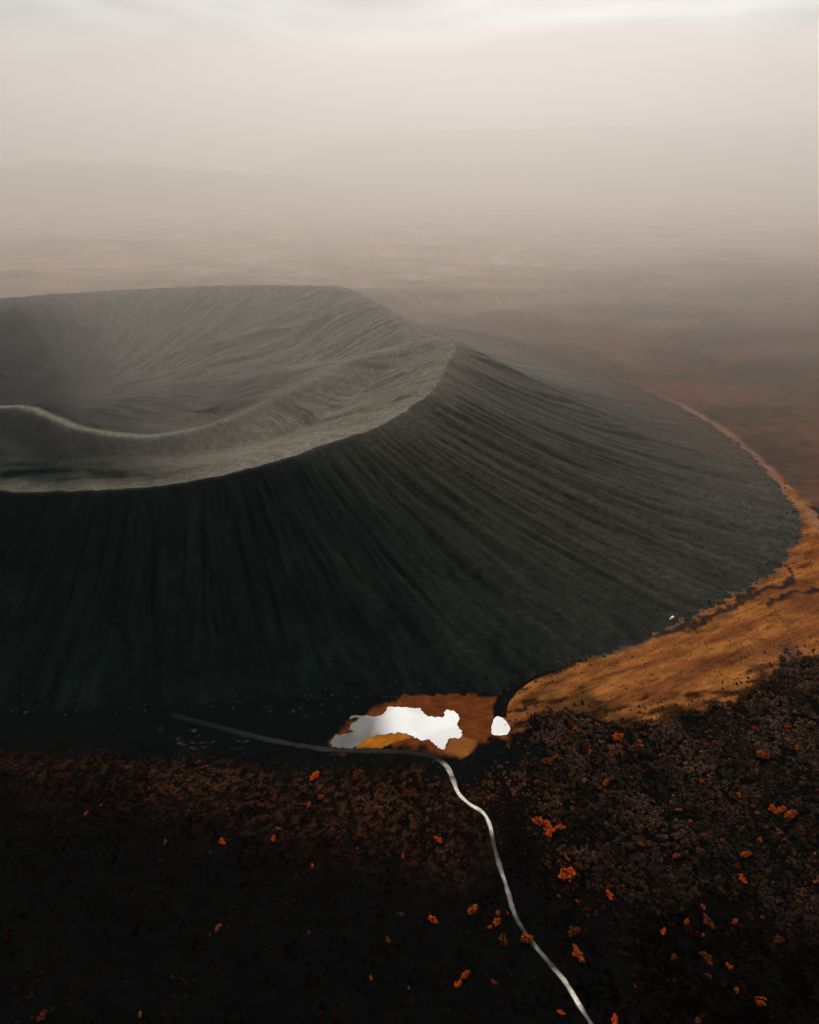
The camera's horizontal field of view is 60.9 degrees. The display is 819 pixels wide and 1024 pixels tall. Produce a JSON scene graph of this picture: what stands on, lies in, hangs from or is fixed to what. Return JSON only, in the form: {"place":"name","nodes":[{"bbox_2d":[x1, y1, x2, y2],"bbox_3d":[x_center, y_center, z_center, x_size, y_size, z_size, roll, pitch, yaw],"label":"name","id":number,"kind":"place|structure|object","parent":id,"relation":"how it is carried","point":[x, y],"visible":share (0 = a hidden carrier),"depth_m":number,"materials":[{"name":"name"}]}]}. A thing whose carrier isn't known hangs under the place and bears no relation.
{"place":"outdoors","nodes":[
{"label":"outdoors","id":0,"kind":"place"},
{"bbox_2d":[0,160,441,210],"bbox_3d":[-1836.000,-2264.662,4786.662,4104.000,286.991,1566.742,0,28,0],"label":"hill","id":1,"kind":"structure","parent":0,"point":[48,185],"depth_m":4584.80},
{"bbox_2d":[170,713,592,1023],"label":"gravel road","id":2,"kind":"structure","parent":0,"point":[534,945],"depth_m":506.16,"materials":[{"name":"grey gravel"}]},
{"bbox_2d":[330,707,461,748],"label":"pond","id":3,"kind":"structure","parent":0,"point":[419,724],"depth_m":534.48,"materials":[{"name":"grey liquid"}]},
{"bbox_2d":[0,146,818,1023],"bbox_3d":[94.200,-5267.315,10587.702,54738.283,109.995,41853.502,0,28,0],"label":"ground","id":4,"kind":"structure","parent":0,"point":[704,308],"depth_m":523.13,"materials":[{"name":"soil"}]},
{"bbox_2d":[36,1010,46,1021],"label":"orange shrub","id":5,"kind":"object","parent":4,"relation":"on","point":[42,1014],"visible":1,"depth_m":357.88,"materials":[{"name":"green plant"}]},
{"bbox_2d":[214,923,221,932],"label":"orange shrub","id":6,"kind":"object","parent":4,"relation":"on","point":[217,926],"visible":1,"depth_m":398.49,"materials":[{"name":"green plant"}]},
{"bbox_2d":[219,837,225,844],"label":"orange shrub","id":7,"kind":"object","parent":4,"relation":"on","point":[221,841],"visible":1,"depth_m":447.00,"materials":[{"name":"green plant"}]},
{"bbox_2d":[310,771,318,780],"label":"orange shrub","id":8,"kind":"object","parent":4,"relation":"on","point":[314,775],"visible":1,"depth_m":492.08,"materials":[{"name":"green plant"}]},
{"bbox_2d":[350,769,363,781],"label":"orange shrub","id":9,"kind":"object","parent":4,"relation":"on","point":[356,774],"visible":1,"depth_m":492.48,"materials":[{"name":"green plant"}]},
{"bbox_2d":[0,285,803,716],"bbox_3d":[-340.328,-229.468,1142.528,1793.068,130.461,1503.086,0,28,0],"label":"crater","id":10,"kind":"structure","parent":4,"relation":"on","point":[294,393],"depth_m":760.94},
{"bbox_2d":[0,639,818,1023],"bbox_3d":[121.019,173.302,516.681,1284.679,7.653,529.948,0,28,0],"label":"scrub","id":11,"kind":"object","parent":4,"relation":"on","point":[660,961],"visible":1,"depth_m":449.25,"materials":[{"name":"brown plant"}]},
{"bbox_2d":[428,915,437,923],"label":"orange shrub","id":12,"kind":"object","parent":4,"relation":"on","point":[430,917],"visible":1,"depth_m":402.97,"materials":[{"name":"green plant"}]},
{"bbox_2d":[434,836,441,842],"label":"orange shrub","id":13,"kind":"object","parent":4,"relation":"on","point":[438,839],"visible":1,"depth_m":447.80,"materials":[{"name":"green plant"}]},
{"bbox_2d":[454,980,460,987],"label":"orange shrub","id":14,"kind":"object","parent":4,"relation":"on","point":[456,984],"visible":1,"depth_m":371.59,"materials":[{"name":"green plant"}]},
{"bbox_2d":[460,970,469,978],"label":"orange shrub","id":15,"kind":"object","parent":4,"relation":"on","point":[463,975],"visible":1,"depth_m":376.21,"materials":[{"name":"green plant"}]},
{"bbox_2d":[467,904,476,914],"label":"orange shrub","id":16,"kind":"object","parent":4,"relation":"on","point":[470,911],"visible":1,"depth_m":406.31,"materials":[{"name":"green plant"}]},
{"bbox_2d":[493,918,500,925],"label":"orange shrub","id":17,"kind":"object","parent":4,"relation":"on","point":[495,922],"visible":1,"depth_m":400.97,"materials":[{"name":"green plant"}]},
{"bbox_2d":[498,934,506,945],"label":"orange shrub","id":18,"kind":"object","parent":4,"relation":"on","point":[503,940],"visible":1,"depth_m":391.46,"materials":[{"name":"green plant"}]},
{"bbox_2d":[519,932,534,942],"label":"orange shrub","id":19,"kind":"object","parent":4,"relation":"on","point":[528,938],"visible":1,"depth_m":391.54,"materials":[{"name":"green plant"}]},
{"bbox_2d":[493,665,569,717],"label":"stream bed","id":20,"kind":"object","parent":4,"relation":"in","point":[503,700],"visible":1,"depth_m":562.00,"materials":[{"name":"black soil"}]},
{"bbox_2d":[532,816,543,825],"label":"orange shrub","id":21,"kind":"object","parent":4,"relation":"on","point":[537,821],"visible":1,"depth_m":459.86,"materials":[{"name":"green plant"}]},
{"bbox_2d":[540,757,553,765],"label":"orange shrub","id":22,"kind":"object","parent":4,"relation":"on","point":[550,761],"visible":1,"depth_m":502.07,"materials":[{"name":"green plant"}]},
{"bbox_2d":[543,820,555,837],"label":"orange shrub","id":23,"kind":"object","parent":4,"relation":"on","point":[548,832],"visible":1,"depth_m":454.00,"materials":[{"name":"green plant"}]},
{"bbox_2d":[555,824,565,829],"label":"orange shrub","id":24,"kind":"object","parent":4,"relation":"on","point":[559,826],"visible":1,"depth_m":455.58,"materials":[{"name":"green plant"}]},
{"bbox_2d":[558,866,574,881],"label":"orange shrub","id":25,"kind":"object","parent":4,"relation":"on","point":[566,874],"visible":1,"depth_m":424.83,"materials":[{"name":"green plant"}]},
{"bbox_2d":[568,925,580,936],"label":"orange shrub","id":26,"kind":"object","parent":4,"relation":"on","point":[577,929],"visible":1,"depth_m":396.21,"materials":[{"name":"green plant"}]},
{"bbox_2d":[574,861,582,869],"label":"orange shrub","id":27,"kind":"object","parent":4,"relation":"on","point":[580,867],"visible":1,"depth_m":431.27,"materials":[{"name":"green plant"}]},
{"bbox_2d":[572,944,585,962],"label":"orange shrub","id":28,"kind":"object","parent":4,"relation":"on","point":[576,951],"visible":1,"depth_m":384.35,"materials":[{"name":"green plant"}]},
{"bbox_2d":[594,783,603,789],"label":"orange shrub","id":29,"kind":"object","parent":4,"relation":"on","point":[599,787],"visible":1,"depth_m":482.52,"materials":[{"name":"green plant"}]},
{"bbox_2d":[605,889,613,899],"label":"orange shrub","id":30,"kind":"object","parent":4,"relation":"on","point":[609,895],"visible":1,"depth_m":415.60,"materials":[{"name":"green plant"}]},
{"bbox_2d":[611,1013,617,1023],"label":"orange shrub","id":31,"kind":"object","parent":4,"relation":"on","point":[615,1021],"visible":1,"depth_m":356.94,"materials":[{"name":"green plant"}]},
{"bbox_2d":[612,733,623,739],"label":"orange shrub","id":32,"kind":"object","parent":4,"relation":"on","point":[615,737],"visible":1,"depth_m":523.22,"materials":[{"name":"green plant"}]},
{"bbox_2d":[639,731,648,735],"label":"orange shrub","id":33,"kind":"object","parent":4,"relation":"on","point":[644,732],"visible":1,"depth_m":527.30,"materials":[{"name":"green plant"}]},
{"bbox_2d":[502,497,818,726],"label":"meadow grass","id":34,"kind":"structure","parent":4,"relation":"on","point":[711,648],"depth_m":609.15,"materials":[{"name":"orange plant"}]},
{"bbox_2d":[670,953,677,960],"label":"orange shrub","id":35,"kind":"object","parent":4,"relation":"on","point":[674,955],"visible":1,"depth_m":384.14,"materials":[{"name":"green plant"}]},
{"bbox_2d":[673,853,680,858],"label":"orange shrub","id":36,"kind":"object","parent":4,"relation":"on","point":[676,855],"visible":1,"depth_m":437.65,"materials":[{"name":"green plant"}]},
{"bbox_2d":[695,1015,701,1023],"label":"orange shrub","id":37,"kind":"object","parent":4,"relation":"on","point":[697,1021],"visible":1,"depth_m":356.97,"materials":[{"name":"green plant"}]},
{"bbox_2d":[699,951,712,965],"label":"orange shrub","id":38,"kind":"object","parent":4,"relation":"on","point":[705,956],"visible":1,"depth_m":383.55,"materials":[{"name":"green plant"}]},
{"bbox_2d":[702,913,717,929],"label":"orange shrub","id":39,"kind":"object","parent":4,"relation":"on","point":[705,921],"visible":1,"depth_m":400.53,"materials":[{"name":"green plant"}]},
{"bbox_2d":[739,874,747,883],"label":"orange shrub","id":40,"kind":"object","parent":4,"relation":"on","point":[743,880],"visible":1,"depth_m":423.89,"materials":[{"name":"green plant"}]},
{"bbox_2d":[740,851,751,856],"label":"orange shrub","id":41,"kind":"object","parent":4,"relation":"on","point":[743,853],"visible":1,"depth_m":437.74,"materials":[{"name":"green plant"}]},
{"bbox_2d":[751,724,759,731],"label":"orange shrub","id":42,"kind":"object","parent":4,"relation":"on","point":[754,727],"visible":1,"depth_m":531.51,"materials":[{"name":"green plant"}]},
{"bbox_2d":[754,996,766,1005],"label":"orange shrub","id":43,"kind":"object","parent":4,"relation":"on","point":[758,1002],"visible":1,"depth_m":363.90,"materials":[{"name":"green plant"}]},
{"bbox_2d":[755,750,770,760],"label":"orange shrub","id":44,"kind":"object","parent":4,"relation":"on","point":[765,755],"visible":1,"depth_m":506.21,"materials":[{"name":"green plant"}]},
{"bbox_2d":[768,804,778,814],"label":"orange shrub","id":45,"kind":"object","parent":4,"relation":"on","point":[772,808],"visible":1,"depth_m":466.89,"materials":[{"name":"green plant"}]},
{"bbox_2d":[772,934,784,943],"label":"orange shrub","id":46,"kind":"object","parent":4,"relation":"on","point":[776,941],"visible":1,"depth_m":390.88,"materials":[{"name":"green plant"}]},
{"bbox_2d":[777,805,785,812],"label":"orange shrub","id":47,"kind":"object","parent":4,"relation":"on","point":[783,807],"visible":1,"depth_m":467.99,"materials":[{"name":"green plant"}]},
{"bbox_2d":[783,722,790,728],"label":"orange shrub","id":48,"kind":"object","parent":4,"relation":"on","point":[787,726],"visible":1,"depth_m":533.45,"materials":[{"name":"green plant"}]},
{"bbox_2d":[783,809,797,817],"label":"orange shrub","id":49,"kind":"object","parent":4,"relation":"on","point":[789,814],"visible":1,"depth_m":464.40,"materials":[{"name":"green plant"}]},
{"bbox_2d":[0,0,818,145],"label":"sky","id":50,"kind":"structure","parent":0,"point":[73,72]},
{"bbox_2d":[455,736,495,768],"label":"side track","id":51,"kind":"structure","parent":0,"point":[462,763],"depth_m":509.05,"materials":[{"name":"black soil"}]},
{"bbox_2d":[491,716,509,735],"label":"pond","id":52,"kind":"structure","parent":0,"point":[500,726],"depth_m":534.16,"materials":[{"name":"grey liquid"}]},
{"bbox_2d":[265,121,818,194],"bbox_3d":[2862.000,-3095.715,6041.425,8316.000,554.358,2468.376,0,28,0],"label":"table mountain","id":53,"kind":"structure","parent":0,"point":[686,158],"depth_m":5751.98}
]}

